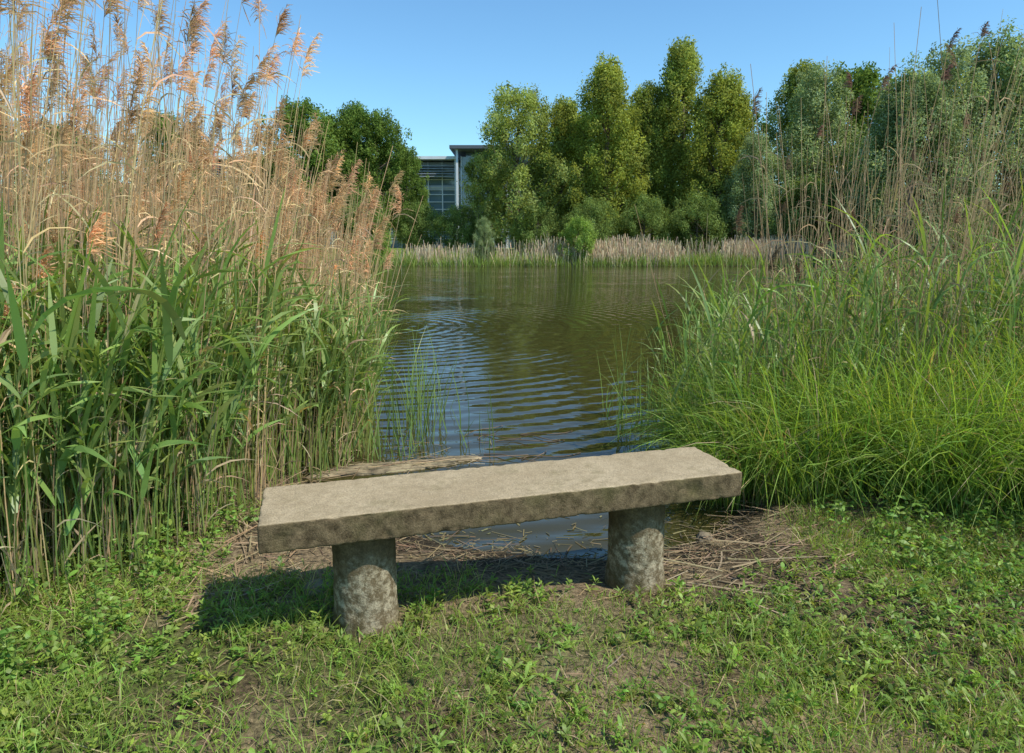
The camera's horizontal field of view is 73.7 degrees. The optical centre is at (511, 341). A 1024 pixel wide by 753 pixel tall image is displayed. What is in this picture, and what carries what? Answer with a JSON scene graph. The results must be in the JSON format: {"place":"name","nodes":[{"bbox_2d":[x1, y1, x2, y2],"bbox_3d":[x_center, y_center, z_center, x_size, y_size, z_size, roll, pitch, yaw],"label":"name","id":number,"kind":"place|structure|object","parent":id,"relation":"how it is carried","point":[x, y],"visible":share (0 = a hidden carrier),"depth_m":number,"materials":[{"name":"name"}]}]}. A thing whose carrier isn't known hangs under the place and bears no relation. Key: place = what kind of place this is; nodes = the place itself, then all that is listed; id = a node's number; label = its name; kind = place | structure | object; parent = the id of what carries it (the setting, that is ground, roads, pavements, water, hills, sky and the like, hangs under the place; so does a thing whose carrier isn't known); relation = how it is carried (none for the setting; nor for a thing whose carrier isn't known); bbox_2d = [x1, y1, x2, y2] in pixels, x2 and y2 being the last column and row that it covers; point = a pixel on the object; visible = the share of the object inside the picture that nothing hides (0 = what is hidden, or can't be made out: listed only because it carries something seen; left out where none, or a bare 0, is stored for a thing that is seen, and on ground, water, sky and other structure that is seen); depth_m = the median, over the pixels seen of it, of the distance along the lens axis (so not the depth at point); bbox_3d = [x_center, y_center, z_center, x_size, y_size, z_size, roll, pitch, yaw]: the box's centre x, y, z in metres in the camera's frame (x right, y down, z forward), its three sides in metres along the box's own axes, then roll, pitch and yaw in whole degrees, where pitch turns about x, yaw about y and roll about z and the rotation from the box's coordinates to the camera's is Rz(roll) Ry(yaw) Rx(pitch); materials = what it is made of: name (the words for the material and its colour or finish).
{"place":"outdoors","nodes":[
{"label":"outdoors","id":0,"kind":"place"},
{"bbox_2d":[0,112,37,221],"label":"ash tree","id":1,"kind":"object","parent":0,"point":[9,157],"visible":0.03,"depth_m":40.74,"materials":[{"name":"green plant"}]},
{"bbox_2d":[2,182,69,227],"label":"bank shrub","id":2,"kind":"object","parent":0,"point":[28,207],"depth_m":38.65,"materials":[{"name":"green plant"}]},
{"bbox_2d":[177,157,575,248],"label":"glass walls","id":3,"kind":"structure","parent":0,"point":[435,201],"depth_m":61.16,"materials":[{"name":"blue glass"}]},
{"bbox_2d":[209,166,454,176],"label":"sun louvres","id":4,"kind":"object","parent":3,"relation":"attached to","point":[418,173],"depth_m":59.71,"materials":[{"name":"grey metal"}]},
{"bbox_2d":[215,156,460,161],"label":"roof slab","id":5,"kind":"structure","parent":3,"relation":"on","point":[438,158],"depth_m":59.09,"materials":[{"name":"white metal"}]},
{"bbox_2d":[175,156,531,247],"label":"mullions","id":6,"kind":"object","parent":3,"relation":"attached to","point":[442,194],"visible":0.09,"depth_m":60.77,"materials":[{"name":"white metal"}]},
{"bbox_2d":[201,162,529,218],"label":"floor bands","id":7,"kind":"object","parent":3,"relation":"attached to","point":[439,187],"visible":0.07,"depth_m":60.83,"materials":[{"name":"grey concrete"}]},
{"bbox_2d":[466,152,528,156],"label":"clerestory","id":8,"kind":"object","parent":3,"relation":"on","point":[468,154],"visible":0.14,"depth_m":59.23,"materials":[{"name":"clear glass"}]},
{"bbox_2d":[449,145,514,159],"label":"overhanging roof","id":9,"kind":"structure","parent":8,"relation":"on","point":[463,150],"depth_m":56.73,"materials":[{"name":"grey metal"}]},
{"bbox_2d":[0,239,1023,752],"bbox_3d":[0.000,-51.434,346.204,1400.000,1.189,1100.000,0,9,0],"label":"ground","id":10,"kind":"structure","parent":0,"point":[258,725],"depth_m":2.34,"materials":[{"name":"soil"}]},
{"bbox_2d":[21,120,119,245],"bbox_3d":[-25.749,-8.945,39.760,5.266,7.867,5.792,-3,9,-20],"label":"ash tree","id":11,"kind":"object","parent":10,"relation":"on","point":[56,134],"visible":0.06,"depth_m":39.09,"materials":[{"name":"green plant"}]},
{"bbox_2d":[93,178,174,251],"bbox_3d":[-21.944,-7.226,39.553,5.674,4.451,4.808,6,10,34],"label":"bank shrub","id":12,"kind":"object","parent":10,"relation":"on","point":[131,215],"visible":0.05,"depth_m":38.79,"materials":[{"name":"green plant"}]},
{"bbox_2d":[128,107,207,252],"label":"ash tree","id":13,"kind":"object","parent":10,"relation":"on","point":[157,132],"visible":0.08,"depth_m":40.56,"materials":[{"name":"green plant"}]},
{"bbox_2d":[0,180,419,606],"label":"green reed bed","id":14,"kind":"object","parent":10,"relation":"on","point":[90,358],"visible":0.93,"depth_m":2.98,"materials":[{"name":"green plant"}]},
{"bbox_2d":[0,0,422,613],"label":"dry reed bed","id":15,"kind":"object","parent":10,"relation":"on","point":[22,206],"visible":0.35,"depth_m":3.46,"materials":[{"name":"beige plant"}]},
{"bbox_2d":[0,0,412,338],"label":"reed plumes","id":16,"kind":"object","parent":15,"relation":"attached to","point":[140,70],"visible":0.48,"depth_m":3.86,"materials":[{"name":"beige plant"}]},
{"bbox_2d":[180,180,269,248],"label":"bank shrub","id":17,"kind":"object","parent":10,"relation":"on","point":[219,211],"visible":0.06,"depth_m":40.06,"materials":[{"name":"green plant"}]},
{"bbox_2d":[235,152,297,241],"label":"ash tree","id":18,"kind":"object","parent":10,"relation":"on","point":[257,181],"visible":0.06,"depth_m":44.99,"materials":[{"name":"green plant"}]},
{"bbox_2d":[272,196,329,249],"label":"bank shrub","id":19,"kind":"object","parent":10,"relation":"on","point":[303,223],"visible":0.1,"depth_m":39.81,"materials":[{"name":"green plant"}]},
{"bbox_2d":[258,95,361,239],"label":"ash tree","id":20,"kind":"object","parent":10,"relation":"on","point":[308,109],"visible":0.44,"depth_m":41.56,"materials":[{"name":"green plant"}]},
{"bbox_2d":[300,578,329,596],"bbox_3d":[-0.797,1.009,2.784,0.125,0.067,0.104,-3,9,-17],"label":"stone","id":21,"kind":"object","parent":10,"relation":"on","point":[315,585],"visible":0.43,"depth_m":2.75,"materials":[{"name":"grey stone"}]},
{"bbox_2d":[316,100,386,235],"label":"ash tree","id":22,"kind":"object","parent":10,"relation":"on","point":[350,114],"visible":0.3,"depth_m":44.05,"materials":[{"name":"green plant"}]},
{"bbox_2d":[329,186,390,251],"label":"bank shrub","id":23,"kind":"object","parent":10,"relation":"on","point":[355,204],"visible":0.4,"depth_m":40.75,"materials":[{"name":"green plant"}]},
{"bbox_2d":[224,149,507,247],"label":"columns","id":24,"kind":"structure","parent":10,"relation":"on","point":[456,183],"depth_m":57.70,"materials":[{"name":"white metal"}]},
{"bbox_2d":[334,107,414,234],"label":"ash tree","id":25,"kind":"object","parent":10,"relation":"on","point":[382,129],"visible":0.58,"depth_m":43.76,"materials":[{"name":"green plant"}]},
{"bbox_2d":[363,230,395,259],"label":"green shrub","id":26,"kind":"object","parent":10,"relation":"on","point":[385,243],"visible":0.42,"depth_m":36.41,"materials":[{"name":"green plant"}]},
{"bbox_2d":[303,459,459,478],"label":"driftwood log","id":27,"kind":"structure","parent":10,"relation":"on","point":[380,470],"depth_m":4.49,"materials":[{"name":"brown wood"}]},
{"bbox_2d":[378,145,429,250],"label":"ash tree","id":28,"kind":"object","parent":10,"relation":"on","point":[419,192],"visible":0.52,"depth_m":44.32,"materials":[{"name":"green plant"}]},
{"bbox_2d":[390,200,447,251],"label":"bank shrub","id":29,"kind":"object","parent":10,"relation":"on","point":[422,223],"visible":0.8,"depth_m":42.88,"materials":[{"name":"green plant"}]},
{"bbox_2d":[426,202,480,252],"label":"bank shrub","id":30,"kind":"object","parent":10,"relation":"on","point":[454,222],"visible":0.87,"depth_m":41.74,"materials":[{"name":"green plant"}]},
{"bbox_2d":[96,182,839,242],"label":"distant trees","id":31,"kind":"object","parent":10,"relation":"on","point":[668,232],"depth_m":118.59,"materials":[{"name":"green plant"}]},
{"bbox_2d":[471,217,497,262],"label":"willow shrub","id":32,"kind":"object","parent":10,"relation":"on","point":[484,227],"visible":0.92,"depth_m":35.71,"materials":[{"name":"green plant"}]},
{"bbox_2d":[461,149,513,248],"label":"willow tree","id":33,"kind":"object","parent":10,"relation":"on","point":[475,191],"visible":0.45,"depth_m":41.54,"materials":[{"name":"green plant"}]},
{"bbox_2d":[257,447,741,638],"bbox_3d":[-0.006,0.837,2.706,1.837,0.606,0.365,-3,9,-16],"label":"concrete bench","id":34,"kind":"object","parent":10,"relation":"on","point":[359,526],"visible":0.94,"depth_m":2.54,"materials":[{"name":"beige concrete"}]},
{"bbox_2d":[0,472,1023,752],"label":"ground weeds","id":35,"kind":"object","parent":10,"relation":"on","point":[8,650],"visible":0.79,"depth_m":2.42,"materials":[{"name":"green plant"}]},
{"bbox_2d":[0,430,1023,752],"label":"straw litter","id":36,"kind":"object","parent":10,"relation":"on","point":[586,560],"visible":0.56,"depth_m":2.96,"materials":[{"name":"brown plant"}]},
{"bbox_2d":[457,80,577,254],"bbox_3d":[0.637,-10.256,40.726,5.758,10.337,7.640,-7,11,-40],"label":"willow tree","id":37,"kind":"object","parent":10,"relation":"on","point":[540,119],"visible":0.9,"depth_m":39.91,"materials":[{"name":"green plant"}]},
{"bbox_2d":[509,200,564,252],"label":"bank shrub","id":38,"kind":"object","parent":10,"relation":"on","point":[547,223],"visible":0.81,"depth_m":39.04,"materials":[{"name":"green plant"}]},
{"bbox_2d":[528,93,599,247],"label":"poplar tree","id":39,"kind":"object","parent":10,"relation":"on","point":[562,110],"visible":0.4,"depth_m":41.89,"materials":[{"name":"green plant"}]},
{"bbox_2d":[528,111,618,224],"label":"ash tree","id":40,"kind":"object","parent":10,"relation":"on","point":[584,113],"visible":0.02,"depth_m":49.34,"materials":[{"name":"green plant"}]},
{"bbox_2d":[557,214,598,264],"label":"green shrub","id":41,"kind":"object","parent":10,"relation":"on","point":[584,237],"visible":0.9,"depth_m":35.27,"materials":[{"name":"green plant"}]},
{"bbox_2d":[148,246,1023,266],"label":"bank grass","id":42,"kind":"structure","parent":10,"relation":"on","point":[498,263],"depth_m":35.38,"materials":[{"name":"green plant"}]},
{"bbox_2d":[558,193,624,249],"bbox_3d":[4.627,-6.513,38.417,3.205,3.561,3.783,6,11,35],"label":"bank shrub","id":43,"kind":"object","parent":10,"relation":"on","point":[593,210],"visible":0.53,"depth_m":37.74,"materials":[{"name":"green plant"}]},
{"bbox_2d":[561,50,651,245],"bbox_3d":[5.612,-10.845,40.027,5.406,11.648,4.986,-1,9,-3],"label":"poplar tree","id":44,"kind":"object","parent":10,"relation":"on","point":[605,96],"visible":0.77,"depth_m":38.73,"materials":[{"name":"green plant"}]},
{"bbox_2d":[585,108,679,231],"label":"ash tree","id":45,"kind":"object","parent":10,"relation":"on","point":[654,167],"depth_m":50.18,"materials":[{"name":"green plant"}]},
{"bbox_2d":[603,79,677,249],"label":"poplar tree","id":46,"kind":"object","parent":10,"relation":"on","point":[649,95],"visible":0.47,"depth_m":40.70,"materials":[{"name":"green plant"}]},
{"bbox_2d":[618,189,673,249],"bbox_3d":[7.638,-6.726,38.957,3.406,3.783,4.019,1,9,7],"label":"bank shrub","id":47,"kind":"object","parent":10,"relation":"on","point":[660,226],"visible":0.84,"depth_m":38.17,"materials":[{"name":"green plant"}]},
{"bbox_2d":[639,35,724,243],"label":"poplar tree","id":48,"kind":"object","parent":10,"relation":"on","point":[682,65],"visible":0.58,"depth_m":40.35,"materials":[{"name":"green plant"}]},
{"bbox_2d":[668,188,731,255],"bbox_3d":[10.554,-6.673,38.452,3.746,3.783,4.421,2,9,10],"label":"bank shrub","id":49,"kind":"object","parent":10,"relation":"on","point":[683,218],"visible":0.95,"depth_m":37.69,"materials":[{"name":"green plant"}]},
{"bbox_2d":[697,531,712,541],"bbox_3d":[0.981,1.001,3.471,0.082,0.047,0.117,2,9,15],"label":"stone","id":50,"kind":"object","parent":10,"relation":"on","point":[700,534],"visible":0.64,"depth_m":3.45,"materials":[{"name":"grey stone"}]},
{"bbox_2d":[395,231,1018,266],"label":"reeds","id":51,"kind":"object","parent":10,"relation":"on","point":[617,248],"visible":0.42,"depth_m":36.02,"materials":[{"name":"beige plant"}]},
{"bbox_2d":[678,62,758,252],"bbox_3d":[12.084,-10.552,40.103,4.449,10.913,4.824,2,9,15],"label":"poplar tree","id":52,"kind":"object","parent":10,"relation":"on","point":[726,103],"visible":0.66,"depth_m":39.02,"materials":[{"name":"green plant"}]},
{"bbox_2d":[678,94,776,229],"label":"ash tree","id":53,"kind":"object","parent":10,"relation":"on","point":[758,119],"visible":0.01,"depth_m":47.46,"materials":[{"name":"green plant"}]},
{"bbox_2d":[684,164,782,247],"bbox_3d":[12.811,-7.971,41.105,6.010,5.564,7.092,-4,9,-23],"label":"bank shrub","id":54,"kind":"object","parent":10,"relation":"on","point":[708,189],"visible":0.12,"depth_m":39.80,"materials":[{"name":"green plant"}]},
{"bbox_2d":[718,128,798,249],"bbox_3d":[13.729,-8.185,37.678,4.193,6.953,3.711,7,11,39],"label":"willow tree","id":55,"kind":"object","parent":10,"relation":"on","point":[768,163],"visible":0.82,"depth_m":37.29,"materials":[{"name":"green plant"}]},
{"bbox_2d":[751,58,842,238],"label":"poplar tree","id":56,"kind":"object","parent":10,"relation":"on","point":[791,83],"visible":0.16,"depth_m":43.89,"materials":[{"name":"green plant"}]},
{"bbox_2d":[762,169,855,252],"bbox_3d":[15.929,-6.994,37.533,4.965,4.673,4.207,-1,9,-6],"label":"bank shrub","id":57,"kind":"object","parent":10,"relation":"on","point":[808,203],"visible":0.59,"depth_m":36.61,"materials":[{"name":"green plant"}]},
{"bbox_2d":[595,288,1023,542],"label":"sedge grass","id":58,"kind":"structure","parent":10,"relation":"on","point":[975,444],"depth_m":3.68,"materials":[{"name":"green plant"}]},
{"bbox_2d":[767,59,874,253],"bbox_3d":[17.598,-10.425,39.077,6.608,10.957,5.847,0,9,1],"label":"white willow tree","id":59,"kind":"object","parent":10,"relation":"on","point":[811,101],"visible":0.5,"depth_m":37.82,"materials":[{"name":"green plant"}]},
{"bbox_2d":[635,0,1023,476],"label":"dry reed bed","id":60,"kind":"object","parent":10,"relation":"on","point":[902,197],"visible":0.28,"depth_m":4.61,"materials":[{"name":"plant"}]},
{"bbox_2d":[732,21,1023,347],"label":"reed plumes","id":61,"kind":"object","parent":60,"relation":"attached to","point":[886,83],"visible":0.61,"depth_m":4.97,"materials":[{"name":"beige plant"}]},
{"bbox_2d":[804,60,905,241],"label":"ash tree","id":62,"kind":"object","parent":10,"relation":"on","point":[866,81],"visible":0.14,"depth_m":43.73,"materials":[{"name":"green plant"}]},
{"bbox_2d":[819,182,903,257],"bbox_3d":[19.037,-6.440,36.282,4.728,4.451,4.007,1,9,5],"label":"bank shrub","id":63,"kind":"object","parent":10,"relation":"on","point":[854,222],"visible":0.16,"depth_m":35.84,"materials":[{"name":"green plant"}]},
{"bbox_2d":[837,51,982,266],"bbox_3d":[19.604,-8.589,33.565,6.072,10.964,5.060,-2,9,-15],"label":"white willow tree","id":64,"kind":"object","parent":10,"relation":"on","point":[880,134],"visible":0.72,"depth_m":32.87,"materials":[{"name":"green plant"}]},
{"bbox_2d":[899,186,1000,267],"bbox_3d":[22.135,-5.663,34.444,4.728,4.451,4.007,-7,11,-37],"label":"bank shrub","id":65,"kind":"object","parent":10,"relation":"on","point":[979,205],"visible":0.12,"depth_m":33.36,"materials":[{"name":"green plant"}]},
{"bbox_2d":[881,35,1023,253],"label":"white willow tree","id":66,"kind":"object","parent":10,"relation":"on","point":[961,54],"visible":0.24,"depth_m":33.65,"materials":[{"name":"green plant"}]},
{"bbox_2d":[921,15,1023,231],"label":"white willow tree","id":67,"kind":"object","parent":10,"relation":"on","point":[1008,53],"visible":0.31,"depth_m":34.68,"materials":[{"name":"green plant"}]},
{"bbox_2d":[974,182,1023,259],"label":"bank shrub","id":68,"kind":"object","parent":10,"relation":"on","point":[1010,217],"visible":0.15,"depth_m":34.47,"materials":[{"name":"green plant"}]},
{"bbox_2d":[993,119,1023,207],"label":"white willow tree","id":69,"kind":"object","parent":10,"relation":"on","point":[1004,167],"visible":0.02,"depth_m":37.27,"materials":[{"name":"green plant"}]},
{"bbox_2d":[0,0,1023,217],"label":"sky","id":70,"kind":"structure","parent":0,"point":[435,64],"materials":[{"name":"blue"}]},
{"bbox_2d":[228,266,1022,559],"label":"pond water","id":71,"kind":"structure","parent":0,"point":[529,341],"depth_m":8.34,"materials":[{"name":"brown liquid"}]},
{"bbox_2d":[437,455,481,460],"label":"flat stone slab","id":72,"kind":"structure","parent":71,"relation":"in","point":[466,457],"depth_m":4.71,"materials":[{"name":"beige stone"}]},
{"bbox_2d":[464,425,580,461],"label":"floating twigs","id":73,"kind":"object","parent":71,"relation":"on","point":[521,458],"visible":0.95,"depth_m":5.12,"materials":[{"name":"brown wood"}]},
{"bbox_2d":[360,322,714,462],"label":"water reed shoots","id":74,"kind":"object","parent":71,"relation":"in","point":[420,402],"visible":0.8,"depth_m":5.23,"materials":[{"name":"green plant"}]},
{"bbox_2d":[633,153,1023,475],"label":"green reed bed","id":75,"kind":"object","parent":71,"relation":"in","point":[874,312],"visible":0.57,"depth_m":4.32,"materials":[{"name":"green plant"}]}
]}

